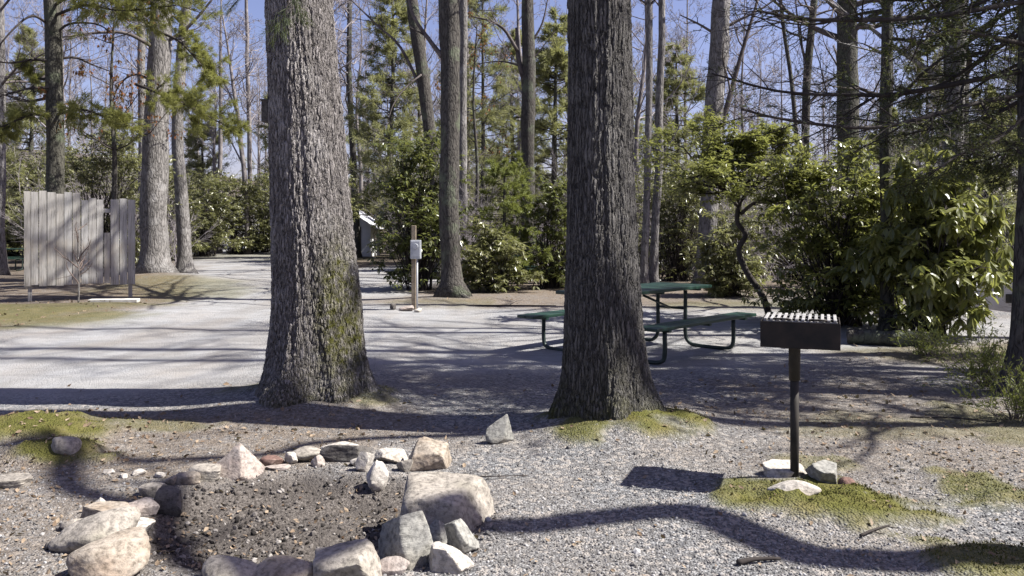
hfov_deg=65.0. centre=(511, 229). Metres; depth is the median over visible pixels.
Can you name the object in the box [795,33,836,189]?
bare tree
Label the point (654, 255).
hardwood tree
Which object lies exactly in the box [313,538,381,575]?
stone
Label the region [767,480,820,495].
stone
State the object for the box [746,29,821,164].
bare tree
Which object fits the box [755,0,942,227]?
oak tree
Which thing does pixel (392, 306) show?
stone
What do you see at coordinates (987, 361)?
shrub
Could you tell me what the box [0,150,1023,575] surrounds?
ground
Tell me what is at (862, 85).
bare tree
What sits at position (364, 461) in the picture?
stone
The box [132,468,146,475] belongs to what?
stone
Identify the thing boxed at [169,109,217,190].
bare tree
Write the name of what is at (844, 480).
stone
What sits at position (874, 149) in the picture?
white pine
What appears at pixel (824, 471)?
stone
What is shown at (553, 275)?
rhododendron
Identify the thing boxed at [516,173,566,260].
rhododendron
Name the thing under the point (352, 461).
stone
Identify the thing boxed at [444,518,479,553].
stone
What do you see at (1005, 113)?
bare tree
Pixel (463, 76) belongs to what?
hardwood tree
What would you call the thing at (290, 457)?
stone
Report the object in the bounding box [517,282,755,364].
picnic table
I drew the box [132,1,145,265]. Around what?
hardwood tree
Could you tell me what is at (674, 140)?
bare tree
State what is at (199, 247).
rhododendron
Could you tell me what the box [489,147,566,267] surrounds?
bare shrub
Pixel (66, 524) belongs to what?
stone
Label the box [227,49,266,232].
bare tree
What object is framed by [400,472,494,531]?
stone
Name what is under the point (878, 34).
hardwood tree
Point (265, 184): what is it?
rhododendron
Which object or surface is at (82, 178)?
rhododendron
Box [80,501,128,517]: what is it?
stone
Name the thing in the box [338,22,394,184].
bare tree
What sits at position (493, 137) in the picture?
bare tree
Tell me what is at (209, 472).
stone
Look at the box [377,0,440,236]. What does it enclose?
bare tree
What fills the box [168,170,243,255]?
rhododendron
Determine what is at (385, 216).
rhododendron
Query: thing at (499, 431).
stone
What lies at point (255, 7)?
sky
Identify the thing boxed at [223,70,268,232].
bare tree
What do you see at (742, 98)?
bare tree
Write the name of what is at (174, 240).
bare shrub
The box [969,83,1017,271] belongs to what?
white pine
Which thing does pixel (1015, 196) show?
rhododendron
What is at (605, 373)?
oak tree
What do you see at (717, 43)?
oak tree
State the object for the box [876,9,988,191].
bare tree
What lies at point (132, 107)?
bare tree
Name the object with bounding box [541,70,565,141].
bare tree
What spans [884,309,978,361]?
shrub
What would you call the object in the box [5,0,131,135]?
bare tree
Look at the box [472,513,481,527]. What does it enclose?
stone
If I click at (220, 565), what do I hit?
stone
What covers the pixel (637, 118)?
bare tree
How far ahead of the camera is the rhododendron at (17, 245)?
45.01 m
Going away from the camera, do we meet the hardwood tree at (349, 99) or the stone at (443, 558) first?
the stone at (443, 558)
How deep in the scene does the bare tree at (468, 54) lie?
35.80 m
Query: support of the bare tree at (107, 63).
on the ground
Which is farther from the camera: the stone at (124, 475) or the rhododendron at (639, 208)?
the rhododendron at (639, 208)
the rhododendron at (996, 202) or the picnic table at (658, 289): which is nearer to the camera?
the picnic table at (658, 289)
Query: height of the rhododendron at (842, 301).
3.236 m
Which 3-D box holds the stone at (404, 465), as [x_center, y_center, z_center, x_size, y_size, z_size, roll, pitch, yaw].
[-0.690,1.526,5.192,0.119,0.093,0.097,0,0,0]
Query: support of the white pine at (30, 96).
on the ground
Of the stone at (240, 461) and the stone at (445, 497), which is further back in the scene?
the stone at (240, 461)
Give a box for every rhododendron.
[5,145,93,252]
[5,163,90,259]
[5,173,24,255]
[6,152,36,250]
[10,122,182,276]
[11,160,119,260]
[76,152,137,253]
[103,148,190,257]
[133,166,208,245]
[167,162,217,259]
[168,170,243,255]
[194,169,270,253]
[225,172,270,252]
[260,169,269,245]
[265,175,363,221]
[366,129,476,293]
[369,169,430,253]
[369,179,414,252]
[401,178,481,266]
[460,212,548,292]
[467,177,506,259]
[470,166,499,232]
[479,174,519,250]
[490,175,566,288]
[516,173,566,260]
[535,163,565,234]
[634,171,667,261]
[636,159,730,280]
[636,179,668,258]
[659,183,720,272]
[676,174,752,260]
[685,202,777,297]
[731,198,784,269]
[741,132,908,326]
[748,190,813,277]
[763,193,830,281]
[769,205,834,282]
[822,138,1014,338]
[973,240,1004,305]
[975,206,1009,271]
[984,192,1014,272]
[991,189,1016,251]
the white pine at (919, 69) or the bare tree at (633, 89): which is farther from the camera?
the white pine at (919, 69)
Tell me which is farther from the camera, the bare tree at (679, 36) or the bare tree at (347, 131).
the bare tree at (347, 131)
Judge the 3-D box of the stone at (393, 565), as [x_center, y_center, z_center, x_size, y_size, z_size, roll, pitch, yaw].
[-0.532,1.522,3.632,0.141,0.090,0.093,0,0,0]
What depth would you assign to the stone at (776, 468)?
4.96 m
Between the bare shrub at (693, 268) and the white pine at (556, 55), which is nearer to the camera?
the bare shrub at (693, 268)
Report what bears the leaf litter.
on the ground
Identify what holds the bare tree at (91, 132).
on the ground
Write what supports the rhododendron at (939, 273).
on the ground
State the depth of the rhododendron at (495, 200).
35.33 m
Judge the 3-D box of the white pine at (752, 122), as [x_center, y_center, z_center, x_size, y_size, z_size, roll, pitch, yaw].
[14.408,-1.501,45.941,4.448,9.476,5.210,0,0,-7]
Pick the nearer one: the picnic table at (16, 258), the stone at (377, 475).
the stone at (377, 475)
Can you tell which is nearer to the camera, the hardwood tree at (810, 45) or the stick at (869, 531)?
the stick at (869, 531)
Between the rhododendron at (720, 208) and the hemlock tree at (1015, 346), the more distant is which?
the rhododendron at (720, 208)
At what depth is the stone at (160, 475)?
4.97 m
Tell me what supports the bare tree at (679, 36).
on the ground
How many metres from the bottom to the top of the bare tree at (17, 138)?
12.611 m
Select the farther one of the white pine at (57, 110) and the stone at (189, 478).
the white pine at (57, 110)
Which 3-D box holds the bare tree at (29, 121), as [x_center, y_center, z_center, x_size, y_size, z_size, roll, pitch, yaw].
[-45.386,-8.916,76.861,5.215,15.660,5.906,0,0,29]
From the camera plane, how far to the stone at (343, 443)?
5.71 m
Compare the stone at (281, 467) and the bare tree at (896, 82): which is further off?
the bare tree at (896, 82)
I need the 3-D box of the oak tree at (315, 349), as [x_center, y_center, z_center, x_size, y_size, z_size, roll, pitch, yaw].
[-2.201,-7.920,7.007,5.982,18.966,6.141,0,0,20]
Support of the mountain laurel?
on the ground
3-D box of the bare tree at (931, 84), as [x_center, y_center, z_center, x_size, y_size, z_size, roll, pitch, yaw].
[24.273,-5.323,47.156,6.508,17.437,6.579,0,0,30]
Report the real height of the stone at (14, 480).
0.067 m
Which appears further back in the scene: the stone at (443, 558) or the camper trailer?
the camper trailer
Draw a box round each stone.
[0,473,32,488]
[48,506,140,553]
[51,436,81,454]
[59,518,82,528]
[66,527,150,575]
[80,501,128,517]
[103,469,114,473]
[119,473,127,477]
[129,497,159,515]
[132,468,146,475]
[136,517,155,531]
[138,482,166,497]
[154,472,165,477]
[154,484,182,516]
[164,475,176,484]
[175,471,200,484]
[187,463,220,481]
[202,555,257,575]
[216,443,264,480]
[252,555,312,575]
[260,455,283,465]
[265,464,290,470]
[284,452,297,463]
[292,446,320,461]
[310,455,324,467]
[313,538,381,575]
[319,445,372,461]
[321,441,357,448]
[350,458,356,465]
[355,451,374,471]
[366,460,388,491]
[374,448,407,462]
[378,511,432,570]
[380,556,409,575]
[390,303,395,309]
[396,459,412,471]
[399,305,413,310]
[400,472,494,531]
[408,437,451,471]
[428,541,473,573]
[429,519,447,543]
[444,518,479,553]
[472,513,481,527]
[485,414,513,443]
[763,459,806,477]
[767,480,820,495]
[805,460,836,483]
[838,477,856,484]
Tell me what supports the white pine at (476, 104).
on the ground
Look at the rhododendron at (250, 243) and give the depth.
49.76 m
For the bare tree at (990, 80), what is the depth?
56.38 m
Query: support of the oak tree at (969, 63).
on the ground
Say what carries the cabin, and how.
on the ground
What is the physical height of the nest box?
0.203 m
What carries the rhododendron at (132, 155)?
on the ground
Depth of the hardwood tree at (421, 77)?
24.88 m
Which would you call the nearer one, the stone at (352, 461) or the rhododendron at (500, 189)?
the stone at (352, 461)
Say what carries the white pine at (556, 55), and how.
on the ground
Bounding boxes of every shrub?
[0,134,141,278]
[0,152,120,258]
[44,143,188,267]
[119,174,220,266]
[190,162,263,248]
[347,166,378,212]
[350,145,471,259]
[384,161,507,259]
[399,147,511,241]
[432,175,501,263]
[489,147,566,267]
[513,152,650,260]
[634,141,697,268]
[636,157,764,277]
[636,177,666,253]
[687,130,837,282]
[722,143,878,278]
[734,120,915,285]
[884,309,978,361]
[916,310,1008,389]
[952,346,1023,421]
[977,180,1016,310]
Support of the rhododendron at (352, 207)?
on the ground
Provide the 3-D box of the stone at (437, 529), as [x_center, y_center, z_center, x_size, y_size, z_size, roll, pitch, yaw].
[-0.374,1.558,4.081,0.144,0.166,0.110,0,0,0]
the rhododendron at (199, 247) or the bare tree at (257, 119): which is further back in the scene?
the bare tree at (257, 119)
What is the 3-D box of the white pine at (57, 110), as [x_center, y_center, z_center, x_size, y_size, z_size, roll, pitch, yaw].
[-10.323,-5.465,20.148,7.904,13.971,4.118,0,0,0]
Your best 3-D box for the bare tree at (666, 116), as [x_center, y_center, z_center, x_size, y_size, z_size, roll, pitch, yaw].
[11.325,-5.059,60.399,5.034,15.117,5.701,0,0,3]
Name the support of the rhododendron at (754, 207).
on the ground
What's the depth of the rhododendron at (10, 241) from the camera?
45.66 m
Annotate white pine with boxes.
[0,0,251,286]
[5,22,72,222]
[5,72,23,241]
[86,121,137,211]
[183,105,234,230]
[237,90,350,202]
[344,0,440,259]
[348,102,393,225]
[414,45,495,199]
[435,0,544,235]
[471,28,560,220]
[492,6,567,259]
[632,56,653,196]
[637,37,732,217]
[733,121,779,268]
[859,106,914,177]
[893,38,943,171]
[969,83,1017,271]
[979,5,1017,218]
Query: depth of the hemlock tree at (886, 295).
12.13 m
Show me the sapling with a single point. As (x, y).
(79, 269)
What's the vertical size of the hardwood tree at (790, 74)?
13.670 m
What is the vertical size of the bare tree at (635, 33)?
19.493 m
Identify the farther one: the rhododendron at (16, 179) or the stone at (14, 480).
the rhododendron at (16, 179)
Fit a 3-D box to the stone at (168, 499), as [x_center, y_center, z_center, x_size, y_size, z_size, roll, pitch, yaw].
[-1.947,1.544,4.564,0.171,0.175,0.143,0,0,0]
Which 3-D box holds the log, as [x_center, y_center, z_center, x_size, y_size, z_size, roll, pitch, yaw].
[5.001,1.454,10.692,1.020,0.238,0.244,0,0,23]
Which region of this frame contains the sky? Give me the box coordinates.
[4,0,1017,192]
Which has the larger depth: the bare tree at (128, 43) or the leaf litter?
the bare tree at (128, 43)
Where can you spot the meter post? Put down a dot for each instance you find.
(415, 250)
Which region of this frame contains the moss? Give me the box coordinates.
[0,383,1023,575]
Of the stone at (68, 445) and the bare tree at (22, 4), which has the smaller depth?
the stone at (68, 445)
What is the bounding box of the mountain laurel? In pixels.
[633,105,849,314]
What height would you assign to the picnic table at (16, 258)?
0.811 m
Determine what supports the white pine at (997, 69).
on the ground
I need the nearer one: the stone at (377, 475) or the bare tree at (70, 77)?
the stone at (377, 475)
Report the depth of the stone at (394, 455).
5.35 m
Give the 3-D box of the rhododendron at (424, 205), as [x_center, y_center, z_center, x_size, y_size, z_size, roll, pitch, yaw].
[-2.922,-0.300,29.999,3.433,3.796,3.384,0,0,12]
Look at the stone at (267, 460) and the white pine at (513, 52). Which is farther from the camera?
the white pine at (513, 52)
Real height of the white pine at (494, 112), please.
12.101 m
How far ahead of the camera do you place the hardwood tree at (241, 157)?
49.94 m
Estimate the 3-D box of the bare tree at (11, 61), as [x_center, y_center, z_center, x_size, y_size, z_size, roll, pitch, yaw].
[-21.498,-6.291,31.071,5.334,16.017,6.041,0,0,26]
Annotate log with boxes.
[846,328,929,346]
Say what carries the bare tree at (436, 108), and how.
on the ground
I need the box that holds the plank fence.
[24,191,134,301]
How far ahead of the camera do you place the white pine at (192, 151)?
61.37 m
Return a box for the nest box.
[260,99,267,122]
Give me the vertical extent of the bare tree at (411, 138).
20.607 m
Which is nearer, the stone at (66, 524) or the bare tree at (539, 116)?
the stone at (66, 524)
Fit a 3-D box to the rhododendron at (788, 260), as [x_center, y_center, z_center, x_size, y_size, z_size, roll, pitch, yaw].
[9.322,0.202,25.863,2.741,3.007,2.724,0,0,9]
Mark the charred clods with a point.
(255, 556)
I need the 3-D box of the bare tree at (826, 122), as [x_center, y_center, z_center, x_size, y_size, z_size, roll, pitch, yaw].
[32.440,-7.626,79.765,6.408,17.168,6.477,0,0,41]
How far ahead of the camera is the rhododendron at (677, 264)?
24.30 m
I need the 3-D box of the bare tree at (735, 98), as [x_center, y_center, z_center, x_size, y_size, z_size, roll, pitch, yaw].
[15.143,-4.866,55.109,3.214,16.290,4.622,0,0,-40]
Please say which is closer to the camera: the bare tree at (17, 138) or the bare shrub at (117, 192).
the bare shrub at (117, 192)
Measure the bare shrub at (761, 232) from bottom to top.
4.650 m
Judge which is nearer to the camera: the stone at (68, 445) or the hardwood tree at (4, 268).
the stone at (68, 445)
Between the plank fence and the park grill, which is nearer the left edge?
the plank fence
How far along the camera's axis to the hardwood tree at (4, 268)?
26.93 m
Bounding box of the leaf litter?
[0,297,1023,575]
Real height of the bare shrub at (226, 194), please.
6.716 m
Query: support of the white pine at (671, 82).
on the ground
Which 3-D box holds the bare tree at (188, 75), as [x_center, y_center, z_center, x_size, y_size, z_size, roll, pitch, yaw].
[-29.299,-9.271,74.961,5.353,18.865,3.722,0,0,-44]
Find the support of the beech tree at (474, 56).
on the ground
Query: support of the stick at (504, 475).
on the ground
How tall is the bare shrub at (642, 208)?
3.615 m
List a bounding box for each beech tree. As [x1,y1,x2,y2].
[38,2,186,239]
[434,0,514,242]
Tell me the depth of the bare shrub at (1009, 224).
22.42 m
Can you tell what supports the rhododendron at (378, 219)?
on the ground
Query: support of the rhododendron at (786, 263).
on the ground
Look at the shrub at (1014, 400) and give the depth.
6.51 m
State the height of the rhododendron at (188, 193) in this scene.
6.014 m
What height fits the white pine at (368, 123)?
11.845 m
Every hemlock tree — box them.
[459,150,555,289]
[679,0,1023,398]
[716,0,1017,331]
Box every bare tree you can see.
[4,0,88,251]
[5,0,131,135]
[5,11,36,229]
[5,30,45,208]
[5,33,19,86]
[16,71,44,162]
[24,1,100,178]
[64,3,137,176]
[65,96,98,156]
[66,7,147,180]
[73,35,123,159]
[85,0,230,123]
[123,34,170,147]
[136,82,200,161]
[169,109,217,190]
[170,32,217,192]
[187,85,236,190]
[191,30,239,248]
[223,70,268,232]
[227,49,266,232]
[240,64,267,209]
[333,0,378,69]
[334,0,405,211]
[336,27,374,173]
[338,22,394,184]
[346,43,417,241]
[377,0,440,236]
[395,17,427,140]
[398,0,521,204]
[402,28,480,146]
[412,39,487,166]
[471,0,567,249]
[479,62,544,168]
[504,20,521,142]
[507,46,652,123]
[515,77,550,169]
[519,0,567,180]
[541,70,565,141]
[565,0,742,242]
[631,0,656,114]
[632,0,765,163]
[639,109,694,169]
[640,65,689,171]
[681,0,798,268]
[723,33,800,192]
[724,36,756,206]
[726,65,762,179]
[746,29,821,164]
[784,89,828,170]
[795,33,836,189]
[811,72,836,188]
[821,41,894,210]
[858,29,918,168]
[859,59,900,182]
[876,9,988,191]
[902,0,974,173]
[969,34,1009,161]
[972,46,1017,218]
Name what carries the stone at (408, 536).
on the ground
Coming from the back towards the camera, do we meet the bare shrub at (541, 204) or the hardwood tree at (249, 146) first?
the hardwood tree at (249, 146)
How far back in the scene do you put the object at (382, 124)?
58.84 m
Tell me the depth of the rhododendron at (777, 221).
40.17 m
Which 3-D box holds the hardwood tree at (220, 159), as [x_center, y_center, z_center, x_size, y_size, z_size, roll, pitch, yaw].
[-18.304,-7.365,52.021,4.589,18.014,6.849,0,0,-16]
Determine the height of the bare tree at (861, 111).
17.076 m
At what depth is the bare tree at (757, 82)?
63.86 m
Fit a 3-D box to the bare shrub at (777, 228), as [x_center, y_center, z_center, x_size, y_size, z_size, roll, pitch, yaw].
[10.018,-0.708,27.999,6.483,4.971,4.155,0,0,43]
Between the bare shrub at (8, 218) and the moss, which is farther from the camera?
the bare shrub at (8, 218)
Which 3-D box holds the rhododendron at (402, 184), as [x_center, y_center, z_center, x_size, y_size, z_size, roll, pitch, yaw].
[-2.372,-0.501,20.515,2.796,4.314,2.961,0,0,-17]
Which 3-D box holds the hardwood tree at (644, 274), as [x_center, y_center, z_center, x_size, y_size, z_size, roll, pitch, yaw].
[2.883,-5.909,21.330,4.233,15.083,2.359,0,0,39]
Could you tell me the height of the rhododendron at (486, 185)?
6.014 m
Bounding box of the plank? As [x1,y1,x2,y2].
[88,298,139,302]
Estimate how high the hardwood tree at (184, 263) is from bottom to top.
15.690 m
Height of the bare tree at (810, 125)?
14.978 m
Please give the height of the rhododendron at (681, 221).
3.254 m
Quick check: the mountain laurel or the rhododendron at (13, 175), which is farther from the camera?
the rhododendron at (13, 175)
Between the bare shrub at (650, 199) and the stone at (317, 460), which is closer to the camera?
the stone at (317, 460)
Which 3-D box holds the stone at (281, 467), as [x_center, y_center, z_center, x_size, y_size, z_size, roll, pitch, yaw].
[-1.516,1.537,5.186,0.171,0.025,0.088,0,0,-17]
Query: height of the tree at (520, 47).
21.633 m
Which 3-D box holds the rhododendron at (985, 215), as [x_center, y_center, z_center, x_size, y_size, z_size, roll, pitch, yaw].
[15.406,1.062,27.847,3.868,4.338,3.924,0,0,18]
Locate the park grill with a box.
[760,312,840,477]
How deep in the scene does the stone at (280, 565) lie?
3.53 m
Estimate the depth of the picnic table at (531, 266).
23.22 m
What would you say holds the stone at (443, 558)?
on the ground
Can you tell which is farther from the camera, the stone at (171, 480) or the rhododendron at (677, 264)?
the rhododendron at (677, 264)
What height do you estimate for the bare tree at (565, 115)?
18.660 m
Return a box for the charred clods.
[147,469,493,570]
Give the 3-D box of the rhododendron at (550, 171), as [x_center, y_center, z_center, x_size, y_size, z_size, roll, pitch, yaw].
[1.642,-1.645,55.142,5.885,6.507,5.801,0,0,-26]
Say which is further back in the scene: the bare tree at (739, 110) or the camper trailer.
the bare tree at (739, 110)
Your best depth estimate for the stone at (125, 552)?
3.54 m
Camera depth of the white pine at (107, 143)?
51.71 m
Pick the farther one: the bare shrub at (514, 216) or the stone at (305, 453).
the bare shrub at (514, 216)
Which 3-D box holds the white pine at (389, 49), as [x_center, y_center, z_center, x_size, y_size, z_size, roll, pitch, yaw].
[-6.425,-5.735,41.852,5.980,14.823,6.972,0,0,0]
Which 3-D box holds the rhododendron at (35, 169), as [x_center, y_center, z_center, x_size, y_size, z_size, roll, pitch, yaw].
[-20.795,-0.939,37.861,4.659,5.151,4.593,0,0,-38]
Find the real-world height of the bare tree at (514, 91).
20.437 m
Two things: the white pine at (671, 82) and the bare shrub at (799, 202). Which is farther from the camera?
the white pine at (671, 82)
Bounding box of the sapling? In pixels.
[52,222,91,302]
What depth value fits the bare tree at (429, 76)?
67.76 m
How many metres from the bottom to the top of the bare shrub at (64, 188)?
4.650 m
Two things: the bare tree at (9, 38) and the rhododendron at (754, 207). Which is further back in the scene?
the bare tree at (9, 38)
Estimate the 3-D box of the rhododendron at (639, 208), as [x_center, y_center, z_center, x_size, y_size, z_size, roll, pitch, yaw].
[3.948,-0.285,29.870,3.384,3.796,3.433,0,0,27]
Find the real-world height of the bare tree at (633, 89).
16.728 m
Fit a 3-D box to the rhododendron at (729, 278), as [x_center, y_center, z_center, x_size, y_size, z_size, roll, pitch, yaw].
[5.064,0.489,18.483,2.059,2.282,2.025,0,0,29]
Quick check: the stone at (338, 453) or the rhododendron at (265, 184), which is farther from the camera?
the rhododendron at (265, 184)
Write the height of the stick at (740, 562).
0.029 m
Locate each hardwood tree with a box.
[0,0,109,274]
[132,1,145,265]
[171,0,198,273]
[190,0,266,253]
[203,0,260,252]
[205,0,266,223]
[333,0,368,257]
[334,0,441,279]
[459,0,468,271]
[640,0,654,283]
[642,0,664,282]
[732,0,857,282]
[756,0,833,223]
[798,0,967,285]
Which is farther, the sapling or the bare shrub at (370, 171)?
the bare shrub at (370, 171)
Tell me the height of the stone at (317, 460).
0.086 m
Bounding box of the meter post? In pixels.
[410,225,420,309]
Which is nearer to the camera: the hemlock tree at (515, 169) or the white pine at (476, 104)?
the hemlock tree at (515, 169)
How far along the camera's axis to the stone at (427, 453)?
5.21 m
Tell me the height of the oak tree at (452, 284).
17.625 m
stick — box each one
[468,300,555,307]
[479,473,528,476]
[736,554,780,565]
[859,524,897,536]
[910,416,1011,421]
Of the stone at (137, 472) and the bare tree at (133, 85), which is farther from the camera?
the bare tree at (133, 85)
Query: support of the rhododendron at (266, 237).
on the ground
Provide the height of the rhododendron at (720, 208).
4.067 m
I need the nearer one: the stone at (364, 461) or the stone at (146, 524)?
the stone at (146, 524)
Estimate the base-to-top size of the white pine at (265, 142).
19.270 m
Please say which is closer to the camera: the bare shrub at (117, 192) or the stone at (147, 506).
the stone at (147, 506)
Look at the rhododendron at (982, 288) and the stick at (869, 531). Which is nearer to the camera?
the stick at (869, 531)
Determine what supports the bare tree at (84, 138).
on the ground
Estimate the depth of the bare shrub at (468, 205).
26.69 m
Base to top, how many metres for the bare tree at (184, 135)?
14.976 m
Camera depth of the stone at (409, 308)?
15.17 m
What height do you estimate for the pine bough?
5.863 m
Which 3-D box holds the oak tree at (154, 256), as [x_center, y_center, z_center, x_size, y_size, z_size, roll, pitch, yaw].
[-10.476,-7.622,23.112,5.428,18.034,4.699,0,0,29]
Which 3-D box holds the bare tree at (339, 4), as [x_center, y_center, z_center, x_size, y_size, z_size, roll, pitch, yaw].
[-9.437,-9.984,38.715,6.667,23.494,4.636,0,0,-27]
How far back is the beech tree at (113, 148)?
21.46 m
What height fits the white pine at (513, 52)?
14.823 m
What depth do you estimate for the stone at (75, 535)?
3.87 m
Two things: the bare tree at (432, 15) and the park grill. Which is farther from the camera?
the bare tree at (432, 15)
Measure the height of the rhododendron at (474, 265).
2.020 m
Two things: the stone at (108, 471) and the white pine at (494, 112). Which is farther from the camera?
the white pine at (494, 112)
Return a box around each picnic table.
[6,248,23,270]
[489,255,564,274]
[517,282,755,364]
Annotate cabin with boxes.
[359,211,384,256]
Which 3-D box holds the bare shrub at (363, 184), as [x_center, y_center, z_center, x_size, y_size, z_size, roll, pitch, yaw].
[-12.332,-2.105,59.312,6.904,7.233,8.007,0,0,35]
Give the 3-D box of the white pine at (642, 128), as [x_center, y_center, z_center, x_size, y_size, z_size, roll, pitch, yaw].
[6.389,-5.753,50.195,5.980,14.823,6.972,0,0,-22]
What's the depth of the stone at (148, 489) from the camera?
4.63 m
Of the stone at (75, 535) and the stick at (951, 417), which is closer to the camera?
the stone at (75, 535)
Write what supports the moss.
on the ground
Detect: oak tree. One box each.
[37,0,212,273]
[254,0,379,408]
[408,0,472,298]
[469,0,555,270]
[547,0,666,420]
[680,0,773,284]
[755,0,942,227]
[914,1,1017,204]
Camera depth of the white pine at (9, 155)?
38.57 m
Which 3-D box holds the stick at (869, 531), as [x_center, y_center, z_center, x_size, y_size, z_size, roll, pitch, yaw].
[1.891,1.574,4.100,0.302,0.096,0.064,0,0,-32]
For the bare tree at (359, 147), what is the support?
on the ground
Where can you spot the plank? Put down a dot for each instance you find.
(133, 300)
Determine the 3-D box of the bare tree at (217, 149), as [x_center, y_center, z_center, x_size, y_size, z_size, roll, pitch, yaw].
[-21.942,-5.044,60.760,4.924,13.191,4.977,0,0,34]
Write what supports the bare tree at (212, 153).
on the ground
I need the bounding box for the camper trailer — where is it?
[974,281,1012,311]
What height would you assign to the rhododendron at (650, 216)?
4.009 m
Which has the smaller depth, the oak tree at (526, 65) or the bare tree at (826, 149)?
the oak tree at (526, 65)
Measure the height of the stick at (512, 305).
0.374 m

